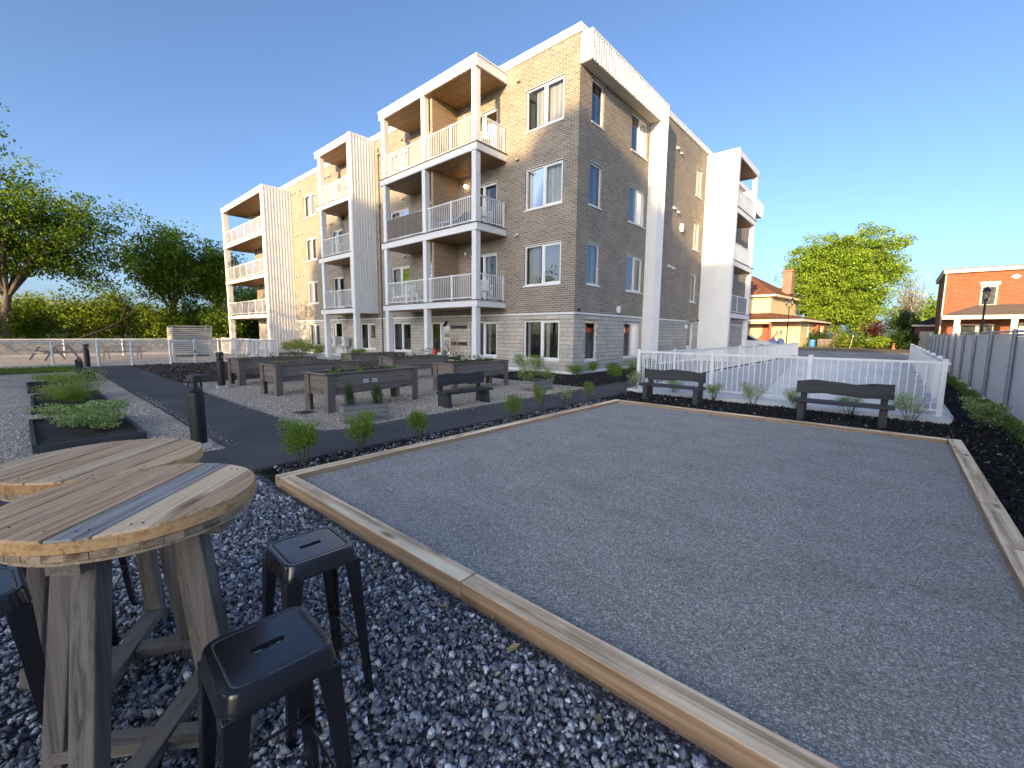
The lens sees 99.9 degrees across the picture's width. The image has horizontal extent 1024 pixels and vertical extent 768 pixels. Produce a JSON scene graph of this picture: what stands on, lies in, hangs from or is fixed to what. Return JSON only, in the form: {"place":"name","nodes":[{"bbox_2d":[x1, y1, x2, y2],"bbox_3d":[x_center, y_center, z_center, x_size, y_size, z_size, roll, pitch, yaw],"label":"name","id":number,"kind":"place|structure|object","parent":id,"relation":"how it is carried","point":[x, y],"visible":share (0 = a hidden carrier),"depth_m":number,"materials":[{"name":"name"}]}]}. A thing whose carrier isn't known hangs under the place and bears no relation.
{"place":"outdoors","nodes":[
{"label":"outdoors","id":0,"kind":"place"},
{"bbox_2d":[0,365,78,374],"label":"lawn grass","id":1,"kind":"structure","parent":0,"point":[25,370],"depth_m":15.75,"materials":[{"name":"green plant"}]},
{"bbox_2d":[0,344,312,356],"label":"yard ground","id":2,"kind":"structure","parent":0,"point":[282,353],"depth_m":34.55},
{"bbox_2d":[0,289,74,347],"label":"bush","id":3,"kind":"object","parent":2,"relation":"on","point":[34,318],"visible":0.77,"depth_m":32.48,"materials":[{"name":"green plant"}]},
{"bbox_2d":[0,153,156,351],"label":"broadleaf tree","id":4,"kind":"object","parent":2,"relation":"on","point":[33,251],"visible":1,"depth_m":30.24,"materials":[{"name":"green plant"}]},
{"bbox_2d":[33,285,134,349],"bbox_3d":[-33.485,-5.076,33.907,5.516,5.304,4.715,-3,8,-27],"label":"bush","id":5,"kind":"object","parent":2,"relation":"on","point":[86,318],"visible":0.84,"depth_m":33.35,"materials":[{"name":"green plant"}]},
{"bbox_2d":[89,280,151,347],"bbox_3d":[-33.827,-5.912,37.548,5.177,6.108,5.207,6,9,41],"label":"bush","id":6,"kind":"object","parent":2,"relation":"on","point":[121,304],"visible":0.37,"depth_m":36.88,"materials":[{"name":"green plant"}]},
{"bbox_2d":[123,299,200,346],"bbox_3d":[-30.847,-5.116,37.457,4.759,4.600,5.124,2,7,9],"label":"bush","id":7,"kind":"object","parent":2,"relation":"on","point":[154,322],"visible":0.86,"depth_m":36.53,"materials":[{"name":"green plant"}]},
{"bbox_2d":[111,215,216,320],"bbox_3d":[-31.422,-9.071,39.354,10.130,12.005,7.981,6,9,41],"label":"broadleaf tree","id":8,"kind":"object","parent":2,"relation":"on","point":[165,250],"visible":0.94,"depth_m":37.75,"materials":[{"name":"green plant"}]},
{"bbox_2d":[164,296,223,331],"bbox_3d":[-30.291,-5.808,40.634,5.282,5.243,4.614,0,7,-3],"label":"bush","id":9,"kind":"object","parent":2,"relation":"on","point":[187,307],"visible":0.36,"depth_m":39.79,"materials":[{"name":"green plant"}]},
{"bbox_2d":[178,237,248,345],"bbox_3d":[-28.319,-8.494,41.191,7.461,10.483,6.231,6,9,41],"label":"broadleaf tree","id":10,"kind":"object","parent":2,"relation":"on","point":[215,282],"visible":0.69,"depth_m":39.75,"materials":[{"name":"green plant"}]},
{"bbox_2d":[193,297,252,344],"bbox_3d":[-27.312,-5.675,40.568,5.637,5.046,4.856,6,9,41],"label":"bush","id":11,"kind":"object","parent":2,"relation":"on","point":[220,326],"visible":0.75,"depth_m":39.67,"materials":[{"name":"green plant"}]},
{"bbox_2d":[222,301,259,345],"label":"bush","id":12,"kind":"object","parent":2,"relation":"on","point":[253,333],"visible":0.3,"depth_m":43.47,"materials":[{"name":"green plant"}]},
{"bbox_2d":[224,269,257,313],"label":"broadleaf tree","id":13,"kind":"object","parent":2,"relation":"on","point":[250,295],"visible":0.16,"depth_m":47.15,"materials":[{"name":"green plant"}]},
{"bbox_2d":[132,359,378,383],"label":"brown mulch ground","id":14,"kind":"structure","parent":0,"point":[226,371],"depth_m":16.07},
{"bbox_2d":[0,350,583,465],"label":"gravel ground","id":15,"kind":"structure","parent":0,"point":[13,391],"depth_m":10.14,"materials":[{"name":"grey gravel"}]},
{"bbox_2d":[30,390,112,414],"bbox_3d":[-9.380,0.370,9.129,2.710,0.135,1.100,6,9,42],"label":"garden bed","id":16,"kind":"object","parent":15,"relation":"on","point":[99,396],"visible":0.3,"depth_m":8.97,"materials":[{"name":"black soil"}]},
{"bbox_2d":[28,380,96,400],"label":"shrub","id":17,"kind":"object","parent":16,"relation":"on","point":[49,391],"visible":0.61,"depth_m":9.05,"materials":[{"name":"green plant"}]},
{"bbox_2d":[39,367,114,393],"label":"shrub","id":18,"kind":"object","parent":16,"relation":"on","point":[72,378],"visible":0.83,"depth_m":9.82,"materials":[{"name":"green plant"}]},
{"bbox_2d":[52,387,103,403],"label":"shrub","id":19,"kind":"object","parent":16,"relation":"on","point":[71,393],"visible":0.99,"depth_m":8.71,"materials":[{"name":"green plant"}]},
{"bbox_2d":[28,411,147,453],"bbox_3d":[-6.529,0.695,6.576,2.450,0.135,1.110,6,9,41],"label":"garden bed","id":20,"kind":"object","parent":15,"relation":"on","point":[45,436],"visible":0.66,"depth_m":6.15,"materials":[{"name":"grey wood"}]},
{"bbox_2d":[25,398,134,425],"bbox_3d":[-6.714,0.462,6.745,1.160,0.461,0.952,-2,7,-21],"label":"shrub","id":21,"kind":"object","parent":20,"relation":"on","point":[82,408],"visible":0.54,"depth_m":6.56,"materials":[{"name":"green plant"}]},
{"bbox_2d":[49,407,131,431],"bbox_3d":[-6.150,0.564,6.361,0.693,0.359,0.890,1,7,2],"label":"shrub","id":22,"kind":"object","parent":20,"relation":"on","point":[100,419],"visible":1,"depth_m":6.30,"materials":[{"name":"green plant"}]},
{"bbox_2d":[0,338,221,357],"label":"chain link fence","id":23,"kind":"object","parent":15,"relation":"on","point":[91,344],"visible":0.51,"depth_m":25.33,"materials":[{"name":"white metal"}]},
{"bbox_2d":[0,339,278,368],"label":"chain link fence","id":24,"kind":"object","parent":15,"relation":"on","point":[99,360],"visible":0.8,"depth_m":19.08,"materials":[{"name":"white metal"}]},
{"bbox_2d":[167,325,213,356],"bbox_3d":[-19.632,-2.623,26.264,1.295,1.850,2.015,6,9,41],"label":"louvre screen","id":25,"kind":"object","parent":15,"relation":"on","point":[205,334],"visible":0.73,"depth_m":25.85,"materials":[{"name":"beige metal"}]},
{"bbox_2d":[185,374,211,448],"bbox_3d":[-4.162,0.374,5.687,0.240,1.000,0.230,6,9,41],"label":"bollard light","id":26,"kind":"object","parent":15,"relation":"on","point":[196,413],"visible":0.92,"depth_m":5.63,"materials":[{"name":"metal"}]},
{"bbox_2d":[215,352,227,388],"bbox_3d":[-7.955,-0.371,11.756,0.230,1.000,0.230,6,9,41],"label":"bollard light","id":27,"kind":"object","parent":15,"relation":"on","point":[220,368],"visible":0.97,"depth_m":11.70,"materials":[{"name":"metal"}]},
{"bbox_2d":[221,338,278,357],"bbox_3d":[-16.640,-2.275,26.986,10.272,1.143,0.076,6,9,41],"label":"chain link fence","id":28,"kind":"object","parent":15,"relation":"on","point":[247,348],"visible":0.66,"depth_m":26.78,"materials":[{"name":"white metal"}]},
{"bbox_2d":[225,355,317,385],"bbox_3d":[-7.374,-0.452,13.380,0.830,0.773,2.410,5,8,36],"label":"raised planter","id":29,"kind":"object","parent":15,"relation":"on","point":[241,367],"visible":0.71,"depth_m":12.60,"materials":[{"name":"wood"}]},
{"bbox_2d":[257,359,360,396],"bbox_3d":[-5.286,-0.205,11.424,0.830,0.773,2.410,5,8,34],"label":"raised planter","id":30,"kind":"object","parent":15,"relation":"on","point":[277,375],"visible":0.73,"depth_m":10.65,"materials":[{"name":"wood"}]},
{"bbox_2d":[301,365,419,413],"bbox_3d":[-3.168,0.060,9.323,0.830,0.773,2.410,5,8,34],"label":"raised planter","id":31,"kind":"object","parent":15,"relation":"on","point":[329,386],"visible":0.97,"depth_m":8.74,"materials":[{"name":"wood"}]},
{"bbox_2d":[339,401,389,423],"bbox_3d":[-2.602,0.498,7.590,0.784,0.296,0.340,-4,8,-34],"label":"log planter","id":32,"kind":"object","parent":15,"relation":"on","point":[381,412],"visible":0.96,"depth_m":7.49,"materials":[{"name":"wood"}]},
{"bbox_2d":[339,352,405,364],"bbox_3d":[-5.379,-0.837,16.801,0.830,0.773,2.410,6,9,40],"label":"raised planter","id":33,"kind":"object","parent":15,"relation":"on","point":[370,358],"visible":0.52,"depth_m":16.23,"materials":[{"name":"wood"}]},
{"bbox_2d":[378,355,449,374],"bbox_3d":[-3.304,-0.573,14.711,0.830,0.773,2.410,6,9,40],"label":"raised planter","id":34,"kind":"object","parent":15,"relation":"on","point":[422,361],"visible":0.44,"depth_m":14.31,"materials":[{"name":"wood"}]},
{"bbox_2d":[436,371,492,407],"bbox_3d":[-1.027,0.108,9.396,0.385,0.718,1.360,7,9,43],"label":"plank bench","id":35,"kind":"object","parent":15,"relation":"on","point":[445,396],"visible":0.93,"depth_m":9.32,"materials":[{"name":"grey wood"}]},
{"bbox_2d":[431,359,509,390],"bbox_3d":[-1.124,-0.272,12.304,0.830,0.773,2.410,6,8,37],"label":"raised planter","id":36,"kind":"object","parent":15,"relation":"on","point":[490,369],"visible":0.82,"depth_m":11.85,"materials":[{"name":"wood"}]},
{"bbox_2d":[521,378,552,391],"bbox_3d":[0.690,0.028,11.929,0.460,0.276,0.884,6,9,39],"label":"log planter","id":37,"kind":"object","parent":15,"relation":"on","point":[526,385],"visible":0.86,"depth_m":11.71,"materials":[{"name":"wood"}]},
{"bbox_2d":[0,474,732,767],"bbox_3d":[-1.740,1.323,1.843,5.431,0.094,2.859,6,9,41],"label":"slate gravel","id":38,"kind":"structure","parent":0,"point":[411,717],"depth_m":1.88,"materials":[{"name":"grey gravel"}]},
{"bbox_2d":[0,566,44,725],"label":"bar stool","id":39,"kind":"object","parent":38,"relation":"on","point":[16,607],"visible":0.73,"depth_m":1.46,"materials":[{"name":"black paint"}]},
{"bbox_2d":[18,556,137,670],"bbox_3d":[-2.188,0.947,2.169,0.354,0.685,0.354,-3,8,-28],"label":"bar stool","id":40,"kind":"object","parent":38,"relation":"on","point":[124,565],"visible":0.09,"depth_m":2.35,"materials":[{"name":"black paint"}]},
{"bbox_2d":[0,438,202,693],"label":"bar table","id":41,"kind":"object","parent":38,"relation":"on","point":[24,477],"visible":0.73,"depth_m":1.93,"materials":[{"name":"beige wood"}]},
{"bbox_2d":[0,463,259,767],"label":"bar table","id":42,"kind":"object","parent":38,"relation":"on","point":[75,538],"visible":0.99,"depth_m":1.38,"materials":[{"name":"beige wood"}]},
{"bbox_2d":[197,606,352,767],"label":"bar stool","id":43,"kind":"object","parent":38,"relation":"on","point":[240,682],"visible":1,"depth_m":1.19,"materials":[{"name":"black paint"}]},
{"bbox_2d":[261,526,374,748],"bbox_3d":[-0.835,1.001,1.815,0.354,0.685,0.354,7,9,44],"label":"bar stool","id":44,"kind":"object","parent":38,"relation":"on","point":[292,563],"visible":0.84,"depth_m":1.77,"materials":[{"name":"black paint"}]},
{"bbox_2d":[0,361,763,506],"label":"path","id":45,"kind":"structure","parent":0,"point":[255,434],"depth_m":7.42,"materials":[{"name":"grey asphalt"}]},
{"bbox_2d":[0,0,1023,336],"label":"sky","id":46,"kind":"structure","parent":0,"point":[907,116],"materials":[{"name":"blue"}]},
{"bbox_2d":[12,332,1023,483],"bbox_3d":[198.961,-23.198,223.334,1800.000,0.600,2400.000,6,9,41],"label":"ground","id":47,"kind":"structure","parent":0,"point":[263,474],"depth_m":42.27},
{"bbox_2d":[281,475,475,598],"bbox_3d":[-1.259,1.133,3.468,2.662,0.180,0.135,6,9,41],"label":"court timber","id":48,"kind":"object","parent":47,"relation":"on","point":[440,570],"visible":0.6,"depth_m":3.11,"materials":[{"name":"beige wood"}]},
{"bbox_2d":[275,421,523,488],"bbox_3d":[-1.111,0.867,5.746,0.150,0.180,3.765,6,9,41],"label":"court timber","id":49,"kind":"object","parent":47,"relation":"on","point":[324,468],"visible":0.51,"depth_m":5.21,"materials":[{"name":"beige wood"}]},
{"bbox_2d":[220,21,763,374],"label":"apartment building","id":50,"kind":"structure","parent":47,"relation":"on","point":[609,189],"depth_m":19.59,"materials":[{"name":"beige brick"}]},
{"bbox_2d":[360,322,375,350],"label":"window","id":51,"kind":"structure","parent":50,"relation":"in","point":[368,341],"depth_m":26.09,"materials":[{"name":"white plastic"}]},
{"bbox_2d":[392,265,409,297],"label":"window","id":52,"kind":"structure","parent":50,"relation":"in","point":[401,274],"depth_m":23.42,"materials":[{"name":"white plastic"}]},
{"bbox_2d":[393,321,411,352],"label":"window","id":53,"kind":"structure","parent":50,"relation":"in","point":[402,331],"depth_m":24.85,"materials":[{"name":"white plastic"}]},
{"bbox_2d":[431,321,450,354],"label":"window","id":54,"kind":"structure","parent":50,"relation":"in","point":[440,334],"depth_m":21.55,"materials":[{"name":"white plastic"}]},
{"bbox_2d":[470,252,496,300],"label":"door","id":55,"kind":"structure","parent":50,"relation":"in","point":[488,263],"depth_m":19.70,"materials":[{"name":"white plastic"}]},
{"bbox_2d":[468,320,498,357],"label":"window","id":56,"kind":"structure","parent":50,"relation":"in","point":[488,330],"depth_m":20.05,"materials":[{"name":"white plastic"}]},
{"bbox_2d":[471,180,497,225],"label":"door","id":57,"kind":"structure","parent":50,"relation":"in","point":[490,190],"depth_m":19.03,"materials":[{"name":"glass"}]},
{"bbox_2d":[480,106,497,146],"bbox_3d":[-1.196,-10.600,18.553,1.720,2.005,0.137,6,9,41],"label":"door","id":58,"kind":"structure","parent":50,"relation":"in","point":[491,128],"depth_m":18.28,"materials":[{"name":"white plastic"}]},
{"bbox_2d":[521,318,587,361],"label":"window","id":59,"kind":"structure","parent":50,"relation":"in","point":[536,330],"depth_m":17.92,"materials":[{"name":"white plastic"}]},
{"bbox_2d":[523,240,589,287],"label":"window","id":60,"kind":"structure","parent":50,"relation":"in","point":[536,256],"depth_m":17.48,"materials":[{"name":"glass"}]},
{"bbox_2d":[524,158,592,211],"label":"window","id":61,"kind":"structure","parent":50,"relation":"in","point":[544,183],"depth_m":16.78,"materials":[{"name":"glass"}]},
{"bbox_2d":[524,72,594,134],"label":"window","id":62,"kind":"structure","parent":50,"relation":"in","point":[545,103],"depth_m":16.46,"materials":[{"name":"glass"}]},
{"bbox_2d":[549,241,599,286],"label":"window","id":63,"kind":"structure","parent":50,"relation":"in","point":[554,255],"depth_m":17.28,"materials":[{"name":"glass"}]},
{"bbox_2d":[550,318,599,361],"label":"window","id":64,"kind":"structure","parent":50,"relation":"in","point":[591,324],"depth_m":17.63,"materials":[{"name":"white plastic"}]},
{"bbox_2d":[589,160,602,210],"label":"window","id":65,"kind":"structure","parent":50,"relation":"in","point":[596,177],"depth_m":16.94,"materials":[{"name":"glass"}]},
{"bbox_2d":[591,76,604,130],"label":"window","id":66,"kind":"structure","parent":50,"relation":"in","point":[598,108],"depth_m":16.60,"materials":[{"name":"glass"}]},
{"bbox_2d":[623,321,641,358],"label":"window","id":67,"kind":"structure","parent":50,"relation":"in","point":[630,347],"depth_m":20.24,"materials":[{"name":"white plastic"}]},
{"bbox_2d":[625,253,642,293],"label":"window","id":68,"kind":"structure","parent":50,"relation":"in","point":[633,271],"depth_m":20.10,"materials":[{"name":"glass"}]},
{"bbox_2d":[628,183,645,228],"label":"window","id":69,"kind":"structure","parent":50,"relation":"in","point":[636,197],"depth_m":19.55,"materials":[{"name":"glass"}]},
{"bbox_2d":[631,110,648,161],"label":"window","id":70,"kind":"structure","parent":50,"relation":"in","point":[639,128],"depth_m":19.20,"materials":[{"name":"glass"}]},
{"bbox_2d":[461,573,839,767],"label":"court timber","id":71,"kind":"object","parent":47,"relation":"on","point":[728,736],"visible":0.8,"depth_m":1.81,"materials":[{"name":"beige wood"}]},
{"bbox_2d":[619,400,765,420],"bbox_3d":[3.462,0.568,8.630,2.840,0.180,0.140,6,9,41],"label":"court timber","id":72,"kind":"object","parent":47,"relation":"on","point":[744,416],"visible":0.45,"depth_m":8.39,"materials":[{"name":"beige wood"}]},
{"bbox_2d":[747,269,832,346],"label":"yellow house","id":73,"kind":"structure","parent":47,"relation":"on","point":[768,314],"depth_m":50.60,"materials":[{"name":"beige paint"}]},
{"bbox_2d":[627,358,953,424],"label":"ramp wall","id":74,"kind":"structure","parent":47,"relation":"on","point":[948,418],"depth_m":12.26,"materials":[{"name":"concrete"}]},
{"bbox_2d":[634,342,798,386],"bbox_3d":[12.145,-1.475,21.634,0.170,1.015,26.170,6,9,41],"label":"ramp railing","id":75,"kind":"object","parent":74,"relation":"on","point":[788,349],"visible":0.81,"depth_m":18.28,"materials":[{"name":"white metal"}]},
{"bbox_2d":[634,349,949,416],"bbox_3d":[5.742,-0.173,9.943,6.130,1.075,0.170,6,9,41],"label":"ramp railing","id":76,"kind":"object","parent":74,"relation":"on","point":[942,385],"visible":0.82,"depth_m":9.34,"materials":[{"name":"white metal"}]},
{"bbox_2d":[909,343,950,411],"bbox_3d":[16.914,-0.998,17.925,0.170,1.075,26.730,6,9,41],"label":"ramp railing","id":77,"kind":"object","parent":74,"relation":"on","point":[916,353],"visible":0.84,"depth_m":12.29,"materials":[{"name":"white metal"}]},
{"bbox_2d":[774,220,917,339],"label":"maple tree","id":78,"kind":"object","parent":47,"relation":"on","point":[836,282],"visible":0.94,"depth_m":52.76,"materials":[{"name":"green plant"}]},
{"bbox_2d":[883,309,923,336],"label":"bush","id":79,"kind":"object","parent":47,"relation":"on","point":[903,324],"visible":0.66,"depth_m":45.76,"materials":[{"name":"green plant"}]},
{"bbox_2d":[881,290,937,332],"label":"tree","id":80,"kind":"object","parent":47,"relation":"on","point":[930,312],"visible":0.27,"depth_m":65.30,"materials":[{"name":"green plant"}]},
{"bbox_2d":[889,265,937,320],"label":"blossom tree","id":81,"kind":"object","parent":47,"relation":"on","point":[906,302],"visible":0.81,"depth_m":51.95,"materials":[{"name":"grey plant"}]},
{"bbox_2d":[928,329,1023,421],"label":"privacy fence","id":82,"kind":"object","parent":47,"relation":"on","point":[984,365],"visible":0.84,"depth_m":10.79,"materials":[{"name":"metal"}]},
{"bbox_2d":[934,264,1023,341],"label":"brick house","id":83,"kind":"structure","parent":47,"relation":"on","point":[959,305],"depth_m":33.39,"materials":[{"name":"brown brick"}]},
{"bbox_2d":[946,371,1023,449],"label":"shrubs","id":84,"kind":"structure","parent":47,"relation":"on","point":[969,394],"depth_m":10.18,"materials":[{"name":"green plant"}]},
{"bbox_2d":[1002,547,1023,597],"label":"court timber","id":85,"kind":"object","parent":47,"relation":"on","point":[1014,559],"visible":0.54,"depth_m":2.79,"materials":[{"name":"beige wood"}]},
{"bbox_2d":[274,399,924,472],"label":"edge gravel","id":86,"kind":"structure","parent":0,"point":[392,447],"depth_m":6.34,"materials":[{"name":"grey gravel"}]},
{"bbox_2d":[484,360,737,386],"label":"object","id":87,"kind":"structure","parent":0,"point":[603,374],"depth_m":15.81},
{"bbox_2d":[258,371,1023,537],"bbox_3d":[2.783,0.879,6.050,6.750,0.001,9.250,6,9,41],"label":"mulch ground","id":88,"kind":"structure","parent":0,"point":[1019,524],"depth_m":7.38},
{"bbox_2d":[274,417,321,465],"bbox_3d":[-2.440,0.678,4.963,0.536,0.618,0.440,-1,7,-10],"label":"shrub","id":89,"kind":"object","parent":88,"relation":"on","point":[300,438],"visible":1,"depth_m":4.89,"materials":[{"name":"green plant"}]},
{"bbox_2d":[343,408,377,453],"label":"shrub","id":90,"kind":"object","parent":88,"relation":"on","point":[365,430],"visible":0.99,"depth_m":5.46,"materials":[{"name":"green plant"}]},
{"bbox_2d":[405,409,429,439],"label":"shrub","id":91,"kind":"object","parent":88,"relation":"on","point":[416,421],"visible":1,"depth_m":6.14,"materials":[{"name":"green plant"}]},
{"bbox_2d":[519,399,618,424],"bbox_3d":[1.264,0.575,8.410,0.150,0.180,3.384,6,9,41],"label":"court timber","id":92,"kind":"object","parent":88,"relation":"on","point":[561,413],"visible":0.46,"depth_m":8.10,"materials":[{"name":"beige wood"}]},
{"bbox_2d":[639,369,705,404],"bbox_3d":[3.763,0.041,10.136,1.480,0.760,0.385,7,9,42],"label":"plank bench","id":93,"kind":"object","parent":88,"relation":"on","point":[669,375],"visible":0.96,"depth_m":10.09,"materials":[{"name":"grey wood"}]},
{"bbox_2d":[792,379,895,428],"bbox_3d":[5.943,0.338,7.767,1.450,0.760,0.385,6,9,40],"label":"plank bench","id":94,"kind":"object","parent":88,"relation":"on","point":[884,393],"visible":0.98,"depth_m":7.72,"materials":[{"name":"grey wood"}]},
{"bbox_2d":[765,417,947,443],"bbox_3d":[5.386,0.783,6.939,2.289,0.180,0.140,6,9,41],"label":"court timber","id":95,"kind":"object","parent":88,"relation":"on","point":[887,433],"visible":0.45,"depth_m":6.76,"materials":[{"name":"beige wood"}]},
{"bbox_2d":[890,391,929,422],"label":"shrub","id":96,"kind":"object","parent":88,"relation":"on","point":[902,397],"visible":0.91,"depth_m":7.82,"materials":[{"name":"green plant"}]},
{"bbox_2d":[947,438,1002,506],"bbox_3d":[5.286,1.010,4.997,0.145,0.180,3.197,7,9,41],"label":"court timber","id":97,"kind":"object","parent":88,"relation":"on","point":[980,488],"visible":0.66,"depth_m":4.56,"materials":[{"name":"beige wood"}]},
{"bbox_2d":[957,395,1012,427],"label":"shrub","id":98,"kind":"object","parent":88,"relation":"on","point":[983,413],"visible":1,"depth_m":7.27,"materials":[{"name":"green plant"}]},
{"bbox_2d":[978,502,1023,552],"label":"court timber","id":99,"kind":"object","parent":88,"relation":"on","point":[1004,530],"visible":0.69,"depth_m":3.33,"materials":[{"name":"beige wood"}]},
{"bbox_2d":[302,403,1023,767],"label":"court surface","id":100,"kind":"object","parent":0,"point":[846,617],"visible":0.98,"depth_m":2.92,"materials":[{"name":"grey gravel"}]},
{"bbox_2d":[746,349,908,359],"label":"driveway","id":101,"kind":"structure","parent":0,"point":[863,355],"depth_m":35.01,"materials":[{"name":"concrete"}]},
{"bbox_2d":[761,359,906,411],"bbox_3d":[14.418,0.719,19.902,5.810,2.680,25.780,6,9,41],"label":"ramp surface","id":102,"kind":"object","parent":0,"point":[879,374],"depth_m":25.65,"materials":[{"name":"concrete"}]},
{"bbox_2d":[746,346,927,352],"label":"dirt ground","id":103,"kind":"structure","parent":0,"point":[853,349],"depth_m":42.95,"materials":[{"name":"brown soil"}]},
{"bbox_2d":[859,319,889,338],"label":"bush","id":104,"kind":"object","parent":103,"relation":"on","point":[874,329],"visible":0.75,"depth_m":45.35,"materials":[{"name":"red plant"}]},
{"bbox_2d":[884,328,921,348],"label":"bush","id":105,"kind":"object","parent":103,"relation":"on","point":[900,340],"visible":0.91,"depth_m":42.30,"materials":[{"name":"green plant"}]},
{"bbox_2d":[911,317,934,349],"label":"garage","id":106,"kind":"structure","parent":0,"point":[925,328],"depth_m":41.77,"materials":[{"name":"red"}]},
{"bbox_2d":[944,381,1004,429],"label":"side mulch ground","id":107,"kind":"structure","parent":0,"point":[959,410],"depth_m":9.09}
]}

